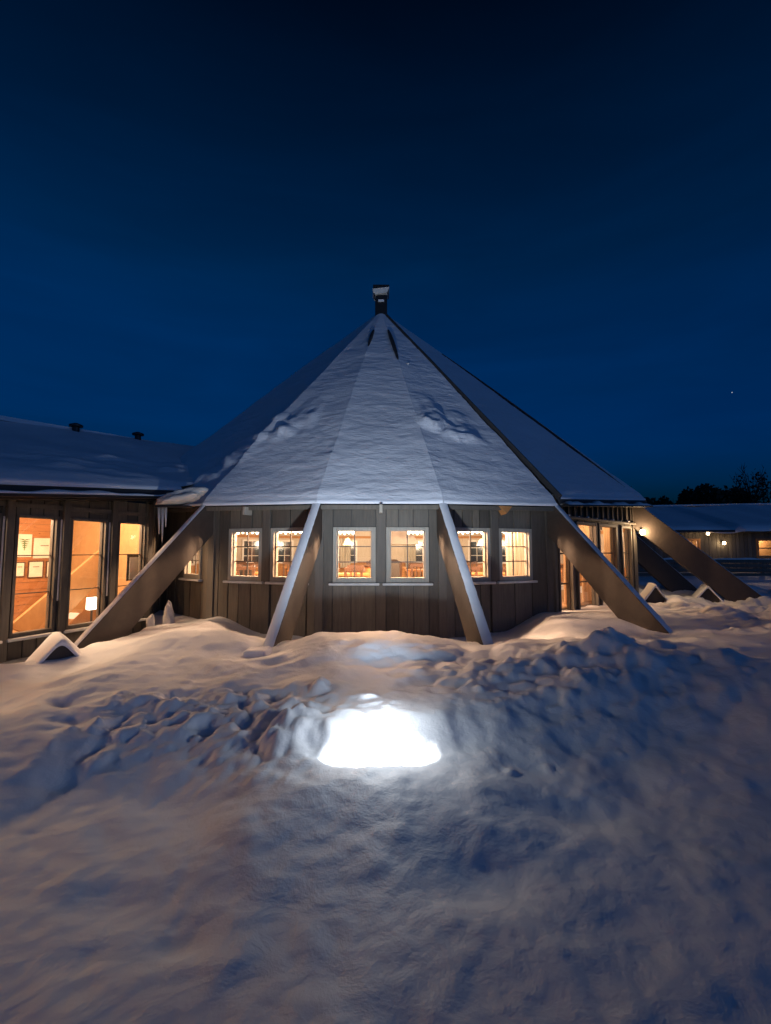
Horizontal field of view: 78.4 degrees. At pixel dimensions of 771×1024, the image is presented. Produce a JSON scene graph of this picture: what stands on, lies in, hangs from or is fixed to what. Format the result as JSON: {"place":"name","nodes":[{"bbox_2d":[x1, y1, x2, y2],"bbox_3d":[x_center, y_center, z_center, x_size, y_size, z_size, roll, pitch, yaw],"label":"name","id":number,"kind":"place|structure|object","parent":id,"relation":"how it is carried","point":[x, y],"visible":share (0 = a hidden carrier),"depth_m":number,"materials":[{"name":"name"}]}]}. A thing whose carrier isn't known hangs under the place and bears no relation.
{"place":"outdoors","nodes":[
{"label":"outdoors","id":0,"kind":"place"},
{"bbox_2d":[364,565,370,576],"bbox_3d":[-0.239,1.834,12.291,0.720,0.915,0.720,0,-5,-1],"label":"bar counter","id":1,"kind":"object","parent":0,"point":[367,568],"visible":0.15,"depth_m":12.06,"materials":[{"name":"brown wood"}]},
{"bbox_2d":[0,572,770,1023],"bbox_3d":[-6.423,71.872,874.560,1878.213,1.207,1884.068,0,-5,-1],"label":"snow ground","id":2,"kind":"structure","parent":0,"point":[562,816],"depth_m":2.98,"materials":[{"name":"white snow"}]},
{"bbox_2d":[25,632,80,662],"bbox_3d":[-4.612,2.195,6.653,1.240,0.932,0.761,4,-6,-38],"label":"foot cover","id":3,"kind":"object","parent":2,"relation":"on","point":[55,645],"visible":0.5,"depth_m":6.46,"materials":[{"name":"white wood"}]},
{"bbox_2d":[0,415,194,663],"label":"lodge wing","id":4,"kind":"structure","parent":2,"relation":"on","point":[71,489],"depth_m":9.45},
{"bbox_2d":[0,513,2,643],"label":"window","id":5,"kind":"structure","parent":4,"relation":"in","point":[0,513],"depth_m":7.67,"materials":[{"name":"brown glass"}]},
{"bbox_2d":[16,562,24,576],"bbox_3d":[-8.358,1.314,10.799,0.027,0.349,0.227,-2,-5,23],"label":"wall picture","id":6,"kind":"object","parent":4,"relation":"attached to","point":[20,570],"depth_m":10.81,"materials":[{"name":"paper"}]},
{"bbox_2d":[17,534,31,556],"bbox_3d":[-8.331,0.775,10.906,0.028,0.526,0.314,-2,-5,23],"label":"wall picture","id":7,"kind":"object","parent":4,"relation":"attached to","point":[24,544],"depth_m":10.91,"materials":[{"name":"paper"}]},
{"bbox_2d":[6,514,60,642],"bbox_3d":[-6.036,1.102,8.144,0.250,2.090,0.850,-2,-5,23],"label":"window","id":8,"kind":"structure","parent":4,"relation":"in","point":[55,521],"depth_m":8.33,"materials":[{"name":"brown wood"}]},
{"bbox_2d":[27,561,43,577],"bbox_3d":[-8.222,1.348,11.117,0.027,0.398,0.340,-2,-5,23],"label":"wall picture","id":9,"kind":"object","parent":4,"relation":"attached to","point":[35,569],"depth_m":11.10,"materials":[{"name":"paper"}]},
{"bbox_2d":[33,538,49,557],"bbox_3d":[-8.157,0.865,11.308,0.027,0.475,0.468,-2,-5,23],"label":"wall picture","id":10,"kind":"object","parent":4,"relation":"attached to","point":[41,546],"depth_m":11.24,"materials":[{"name":"paper"}]},
{"bbox_2d":[45,561,48,577],"bbox_3d":[-8.063,1.387,11.486,0.027,0.399,0.350,-2,-5,23],"label":"wall picture","id":11,"kind":"object","parent":4,"relation":"attached to","point":[46,570],"depth_m":11.34,"materials":[{"name":"paper"}]},
{"bbox_2d":[64,517,108,632],"bbox_3d":[-5.673,1.170,8.992,0.250,2.090,0.880,-2,-5,23],"label":"window","id":12,"kind":"structure","parent":4,"relation":"in","point":[101,582],"depth_m":9.24,"materials":[{"name":"brown wood"}]},
{"bbox_2d":[86,597,96,621],"bbox_3d":[-6.432,2.182,10.358,0.120,0.612,0.196,-2,-5,23],"label":"lantern lamp","id":13,"kind":"object","parent":4,"relation":"on","point":[91,603],"visible":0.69,"depth_m":10.32,"materials":[{"name":"white"}]},
{"bbox_2d":[115,520,146,621],"bbox_3d":[-5.308,1.238,9.845,0.250,2.090,0.820,-2,-5,23],"label":"window","id":14,"kind":"structure","parent":4,"relation":"in","point":[142,533],"depth_m":10.11,"materials":[{"name":"brown glass"}]},
{"bbox_2d":[126,555,137,580],"bbox_3d":[-5.483,1.201,10.298,0.035,0.573,0.324,-2,-5,23],"label":"picture frame","id":15,"kind":"object","parent":4,"relation":"attached to","point":[132,568],"depth_m":10.23,"materials":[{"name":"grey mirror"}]},
{"bbox_2d":[157,507,160,533],"bbox_3d":[-4.592,0.173,9.573,0.065,0.552,0.065,-2,-5,22],"label":"icicle","id":16,"kind":"object","parent":4,"relation":"hanging from","point":[159,510],"visible":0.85,"depth_m":9.56,"materials":[{"name":"ice"}]},
{"bbox_2d":[161,507,163,542],"bbox_3d":[-4.522,0.258,9.567,0.065,0.721,0.065,-2,-5,22],"label":"icicle","id":17,"kind":"object","parent":4,"relation":"hanging from","point":[162,516],"visible":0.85,"depth_m":9.56,"materials":[{"name":"ice"}]},
{"bbox_2d":[164,507,166,526],"bbox_3d":[-4.462,0.098,9.581,0.065,0.402,0.065,-2,-5,22],"label":"icicle","id":18,"kind":"object","parent":4,"relation":"hanging from","point":[165,511],"visible":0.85,"depth_m":9.56,"materials":[{"name":"ice"}]},
{"bbox_2d":[155,487,208,504],"bbox_3d":[-4.116,-0.312,9.570,1.078,0.389,0.524,0,-5,-1],"label":"snow lump","id":19,"kind":"object","parent":4,"relation":"on","point":[184,496],"visible":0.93,"depth_m":9.42,"materials":[{"name":"white snow"}]},
{"bbox_2d":[146,614,154,626],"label":"ice column","id":20,"kind":"structure","parent":2,"relation":"on","point":[150,620],"depth_m":9.65,"materials":[{"name":"white ice"}]},
{"bbox_2d":[163,600,174,623],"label":"ice column","id":21,"kind":"structure","parent":2,"relation":"on","point":[168,617],"depth_m":9.70,"materials":[{"name":"white ice"}]},
{"bbox_2d":[242,646,271,657],"bbox_3d":[-1.780,2.065,6.444,0.476,0.416,0.332,0,-5,3],"label":"snow block","id":22,"kind":"object","parent":2,"relation":"on","point":[257,651],"depth_m":6.39,"materials":[{"name":"white snow"}]},
{"bbox_2d":[361,759,400,766],"bbox_3d":[-0.038,2.125,3.812,0.320,0.175,0.210,0,-5,-1],"label":"floodlight","id":23,"kind":"object","parent":2,"relation":"on","point":[377,762],"visible":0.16,"depth_m":3.85,"materials":[{"name":"metal"}]},
{"bbox_2d":[74,285,761,648],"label":"tent lodge","id":24,"kind":"structure","parent":2,"relation":"on","point":[376,429],"depth_m":9.91,"materials":[{"name":"brown wood"}]},
{"bbox_2d":[178,547,202,581],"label":"window","id":25,"kind":"structure","parent":24,"relation":"in","point":[187,575],"depth_m":10.41,"materials":[{"name":"grey wood"}]},
{"bbox_2d":[223,528,263,583],"bbox_3d":[-2.850,0.892,9.655,0.960,1.110,0.220,-2,-5,21],"label":"window","id":26,"kind":"structure","parent":24,"relation":"in","point":[232,548],"depth_m":9.70,"materials":[{"name":"grey wood"}]},
{"bbox_2d":[239,570,251,575],"bbox_3d":[-3.310,1.903,11.303,0.300,1.220,0.300,0,-5,-1],"label":"dark cabinet","id":27,"kind":"object","parent":24,"relation":"on","point":[245,572],"visible":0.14,"depth_m":11.19,"materials":[{"name":"brown wood"}]},
{"bbox_2d":[237,566,254,575],"bbox_3d":[-3.259,1.745,11.211,0.420,0.920,0.428,0,-5,1],"label":"dining chair","id":28,"kind":"object","parent":24,"relation":"on","point":[243,568],"visible":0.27,"depth_m":11.04,"materials":[{"name":"brown wood"}]},
{"bbox_2d":[241,563,254,565],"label":"dining chair","id":29,"kind":"object","parent":24,"relation":"on","point":[249,564],"visible":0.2,"depth_m":14.11,"materials":[{"name":"brown wood"}]},
{"bbox_2d":[241,539,258,562],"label":"window","id":30,"kind":"structure","parent":24,"relation":"in","point":[253,551],"depth_m":18.86,"materials":[{"name":"white paint"}]},
{"bbox_2d":[278,540,293,562],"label":"window","id":31,"kind":"structure","parent":24,"relation":"in","point":[283,552],"depth_m":19.91,"materials":[{"name":"white paint"}]},
{"bbox_2d":[282,562,291,576],"bbox_3d":[-3.098,2.074,15.300,0.420,0.920,0.428,1,-5,-6],"label":"dining chair","id":32,"kind":"object","parent":24,"relation":"on","point":[285,563],"visible":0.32,"depth_m":15.11,"materials":[{"name":"brown wood"}]},
{"bbox_2d":[265,527,308,584],"bbox_3d":[-1.897,0.863,9.293,0.960,1.110,0.220,-2,-5,21],"label":"window","id":33,"kind":"structure","parent":24,"relation":"in","point":[274,578],"depth_m":9.38,"materials":[{"name":"grey wood"}]},
{"bbox_2d":[340,538,350,567],"bbox_3d":[-1.720,1.751,20.209,0.450,1.250,0.085,0,-5,-1],"label":"curtain","id":34,"kind":"object","parent":24,"relation":"hanging from","point":[345,553],"visible":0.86,"depth_m":20.21,"materials":[{"name":"beige fabric"}]},
{"bbox_2d":[339,531,353,534],"bbox_3d":[-1.069,0.356,12.402,0.550,0.480,0.140,0,-5,-1],"label":"strip lamp","id":35,"kind":"object","parent":24,"relation":"hanging from","point":[345,532],"visible":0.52,"depth_m":12.33,"materials":[{"name":"white paint"}]},
{"bbox_2d":[343,538,351,544],"bbox_3d":[-1.081,0.582,13.587,0.280,0.740,0.273,0,-5,-1],"label":"pendant lamp","id":36,"kind":"object","parent":24,"relation":"hanging from","point":[347,541],"visible":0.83,"depth_m":13.49,"materials":[{"name":"white"}]},
{"bbox_2d":[339,540,356,562],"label":"window","id":37,"kind":"structure","parent":24,"relation":"in","point":[352,548],"depth_m":20.38,"materials":[{"name":"white glass"}]},
{"bbox_2d":[344,567,362,576],"bbox_3d":[-0.733,1.703,10.687,0.420,0.920,0.428,1,-5,-6],"label":"dining chair","id":38,"kind":"object","parent":24,"relation":"on","point":[351,569],"visible":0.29,"depth_m":10.51,"materials":[{"name":"brown wood"}]},
{"bbox_2d":[338,572,369,576],"bbox_3d":[-1.089,1.831,11.229,1.400,0.750,0.800,0,-5,-1],"label":"dining table","id":39,"kind":"object","parent":24,"relation":"on","point":[365,574],"visible":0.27,"depth_m":10.90,"materials":[{"name":"brown wood"}]},
{"bbox_2d":[329,527,378,585],"bbox_3d":[-0.598,0.846,9.086,0.960,1.110,0.220,0,-5,-1],"label":"window","id":40,"kind":"structure","parent":24,"relation":"in","point":[337,581],"depth_m":9.06,"materials":[{"name":"grey wood"}]},
{"bbox_2d":[347,565,363,576],"bbox_3d":[-0.745,1.792,11.792,0.420,0.920,0.428,0,-5,-4],"label":"dining chair","id":41,"kind":"object","parent":24,"relation":"on","point":[355,566],"visible":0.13,"depth_m":12.00,"materials":[{"name":"brown wood"}]},
{"bbox_2d":[391,562,399,576],"bbox_3d":[0.167,1.879,11.639,0.400,1.320,0.340,0,-5,-1],"label":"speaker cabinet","id":42,"kind":"object","parent":24,"relation":"on","point":[395,569],"visible":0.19,"depth_m":11.53,"materials":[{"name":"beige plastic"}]},
{"bbox_2d":[400,562,401,576],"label":"dining chair","id":43,"kind":"object","parent":24,"relation":"on","point":[400,569],"visible":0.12,"depth_m":14.74,"materials":[{"name":"brown wood"}]},
{"bbox_2d":[391,531,418,543],"bbox_3d":[0.273,0.541,13.202,1.300,0.720,0.800,0,-5,-1],"label":"extractor hood","id":44,"kind":"object","parent":24,"relation":"attached to","point":[398,537],"visible":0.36,"depth_m":12.88,"materials":[{"name":"white metal"}]},
{"bbox_2d":[382,527,432,585],"bbox_3d":[0.422,0.847,9.096,0.960,1.110,0.220,0,-5,-1],"label":"window","id":45,"kind":"structure","parent":24,"relation":"in","point":[390,581],"depth_m":9.07,"materials":[{"name":"grey wood"}]},
{"bbox_2d":[405,544,415,567],"bbox_3d":[1.080,1.754,20.236,0.450,1.250,0.085,0,-5,-1],"label":"curtain","id":46,"kind":"object","parent":24,"relation":"hanging from","point":[411,553],"visible":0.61,"depth_m":20.23,"materials":[{"name":"beige fabric"}]},
{"bbox_2d":[405,569,422,576],"bbox_3d":[1.269,2.014,13.495,1.400,0.750,0.800,0,-5,-1],"label":"dining table","id":47,"kind":"object","parent":24,"relation":"on","point":[409,570],"visible":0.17,"depth_m":13.15,"materials":[{"name":"brown wood"}]},
{"bbox_2d":[408,563,421,576],"bbox_3d":[0.914,1.973,14.050,0.420,0.920,0.428,0,-5,-5],"label":"dining chair","id":48,"kind":"object","parent":24,"relation":"on","point":[409,564],"visible":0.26,"depth_m":14.25,"materials":[{"name":"brown wood"}]},
{"bbox_2d":[408,531,422,534],"bbox_3d":[0.831,0.357,12.420,0.550,0.480,0.140,0,-5,-1],"label":"strip lamp","id":49,"kind":"object","parent":24,"relation":"hanging from","point":[416,532],"visible":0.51,"depth_m":12.35,"materials":[{"name":"white paint"}]},
{"bbox_2d":[411,564,422,576],"bbox_3d":[0.924,1.884,12.946,0.420,0.920,0.428,-1,-5,10],"label":"dining chair","id":50,"kind":"object","parent":24,"relation":"on","point":[416,565],"visible":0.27,"depth_m":12.78,"materials":[{"name":"brown wood"}]},
{"bbox_2d":[416,540,422,562],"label":"window","id":51,"kind":"structure","parent":24,"relation":"in","point":[419,550],"depth_m":20.41,"materials":[{"name":"white paint"}]},
{"bbox_2d":[467,562,477,576],"bbox_3d":[2.799,2.094,15.556,0.420,0.920,0.428,0,-5,5],"label":"dining chair","id":52,"kind":"object","parent":24,"relation":"on","point":[472,563],"visible":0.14,"depth_m":15.38,"materials":[{"name":"brown wood"}]},
{"bbox_2d":[468,567,477,576],"bbox_3d":[1.894,1.725,10.962,0.420,0.920,0.428,0,-5,-1],"label":"dining chair","id":53,"kind":"object","parent":24,"relation":"on","point":[475,569],"visible":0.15,"depth_m":10.79,"materials":[{"name":"brown wood"}]},
{"bbox_2d":[455,527,495,584],"bbox_3d":[1.708,0.866,9.323,0.960,1.110,0.220,2,-5,-22],"label":"window","id":54,"kind":"structure","parent":24,"relation":"in","point":[477,580],"depth_m":9.41,"materials":[{"name":"grey wood"}]},
{"bbox_2d":[468,540,482,562],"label":"window","id":55,"kind":"structure","parent":24,"relation":"in","point":[476,552],"depth_m":20.02,"materials":[{"name":"white paint"}]},
{"bbox_2d":[477,534,482,545],"bbox_3d":[2.960,0.665,14.623,0.280,0.740,0.273,0,-5,-1],"label":"pendant lamp","id":56,"kind":"object","parent":24,"relation":"hanging from","point":[480,542],"visible":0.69,"depth_m":14.55,"materials":[{"name":"white plastic"}]},
{"bbox_2d":[472,572,504,574],"bbox_3d":[2.239,1.854,11.510,1.400,0.750,0.800,0,-5,-1],"label":"dining table","id":57,"kind":"object","parent":24,"relation":"on","point":[479,573],"visible":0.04,"depth_m":11.14,"materials":[{"name":"brown wood"}]},
{"bbox_2d":[502,540,505,563],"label":"window","id":58,"kind":"structure","parent":24,"relation":"in","point":[503,548],"depth_m":19.13,"materials":[{"name":"white glass"}]},
{"bbox_2d":[505,532,524,575],"bbox_3d":[2.781,0.996,10.191,0.470,1.450,0.087,2,-5,-22],"label":"curtain","id":59,"kind":"object","parent":24,"relation":"hanging from","point":[518,553],"visible":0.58,"depth_m":10.20,"materials":[{"name":"beige fabric"}]},
{"bbox_2d":[497,528,537,583],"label":"window","id":60,"kind":"structure","parent":24,"relation":"in","point":[528,577],"depth_m":9.75,"materials":[{"name":"grey wood"}]},
{"bbox_2d":[557,546,575,611],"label":"window","id":61,"kind":"structure","parent":24,"relation":"in","point":[570,574],"depth_m":10.57,"materials":[{"name":"brown glass"}]},
{"bbox_2d":[563,554,580,604],"bbox_3d":[4.530,1.332,11.572,0.811,2.240,0.087,4,-6,-43],"label":"curtain","id":62,"kind":"object","parent":24,"relation":"hanging from","point":[565,592],"visible":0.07,"depth_m":11.31,"materials":[{"name":"orange fabric"}]},
{"bbox_2d":[580,525,591,601],"bbox_3d":[5.262,1.387,12.254,0.884,2.240,0.087,4,-6,-43],"label":"curtain","id":63,"kind":"object","parent":24,"relation":"hanging from","point":[586,592],"visible":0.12,"depth_m":12.11,"materials":[{"name":"fabric"}]},
{"bbox_2d":[574,521,599,608],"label":"window","id":64,"kind":"structure","parent":24,"relation":"in","point":[592,526],"depth_m":11.41,"materials":[{"name":"brown wood"}]},
{"bbox_2d":[603,527,610,562],"bbox_3d":[6.223,1.459,13.150,0.671,2.240,0.087,4,-6,-43],"label":"curtain","id":65,"kind":"object","parent":24,"relation":"hanging from","point":[606,532],"visible":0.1,"depth_m":13.11,"materials":[{"name":"fabric"}]},
{"bbox_2d":[597,523,618,604],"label":"window","id":66,"kind":"structure","parent":24,"relation":"in","point":[613,528],"depth_m":12.35,"materials":[{"name":"brown wood"}]},
{"bbox_2d":[619,525,633,587],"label":"window","id":67,"kind":"structure","parent":24,"relation":"in","point":[628,552],"depth_m":13.01,"materials":[{"name":"brown wood"}]},
{"bbox_2d":[644,497,658,504],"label":"broadleaf tree","id":68,"kind":"object","parent":2,"relation":"on","point":[649,501],"visible":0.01,"depth_m":65.55,"materials":[{"name":"green plant"}]},
{"bbox_2d":[640,583,667,602],"bbox_3d":[7.036,2.263,12.439,0.840,0.783,0.561,-1,-5,14],"label":"foot cover","id":69,"kind":"object","parent":2,"relation":"on","point":[651,593],"visible":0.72,"depth_m":12.24,"materials":[{"name":"white wood"}]},
{"bbox_2d":[653,495,672,504],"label":"broadleaf tree","id":70,"kind":"object","parent":2,"relation":"on","point":[662,499],"visible":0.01,"depth_m":66.42,"materials":[{"name":"green plant"}]},
{"bbox_2d":[663,493,683,504],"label":"broadleaf tree","id":71,"kind":"object","parent":2,"relation":"on","point":[677,502],"visible":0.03,"depth_m":65.18,"materials":[{"name":"green plant"}]},
{"bbox_2d":[679,486,701,504],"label":"broadleaf tree","id":72,"kind":"object","parent":2,"relation":"on","point":[686,493],"visible":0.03,"depth_m":63.88,"materials":[{"name":"green plant"}]},
{"bbox_2d":[637,503,770,572],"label":"building","id":73,"kind":"structure","parent":2,"relation":"on","point":[742,530],"depth_m":25.79,"materials":[{"name":"brown wood"}]},
{"bbox_2d":[687,539,700,549],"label":"window","id":74,"kind":"structure","parent":73,"relation":"in","point":[698,543],"depth_m":25.76,"materials":[{"name":"brown glass"}]},
{"bbox_2d":[756,539,770,557],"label":"window","id":75,"kind":"structure","parent":73,"relation":"in","point":[757,540],"depth_m":25.60,"materials":[{"name":"brown wood"}]},
{"bbox_2d":[638,558,770,575],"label":"rail fence","id":76,"kind":"object","parent":2,"relation":"on","point":[761,565],"visible":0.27,"depth_m":22.33,"materials":[{"name":"brown wood"}]},
{"bbox_2d":[691,583,723,601],"bbox_3d":[8.739,2.350,12.882,0.920,0.782,0.661,-2,-5,24],"label":"foot cover","id":77,"kind":"object","parent":2,"relation":"on","point":[705,591],"visible":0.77,"depth_m":12.65,"materials":[{"name":"white wood"}]},
{"bbox_2d":[690,483,751,503],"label":"broadleaf tree","id":78,"kind":"object","parent":2,"relation":"on","point":[710,494],"visible":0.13,"depth_m":60.24,"materials":[{"name":"green plant"}]},
{"bbox_2d":[730,464,770,503],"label":"broadleaf tree","id":79,"kind":"object","parent":2,"relation":"on","point":[753,498],"visible":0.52,"depth_m":57.52,"materials":[{"name":"green plant"}]},
{"bbox_2d":[0,0,770,502],"label":"sky","id":80,"kind":"structure","parent":0,"point":[568,202],"materials":[{"name":"blue"}]}
]}

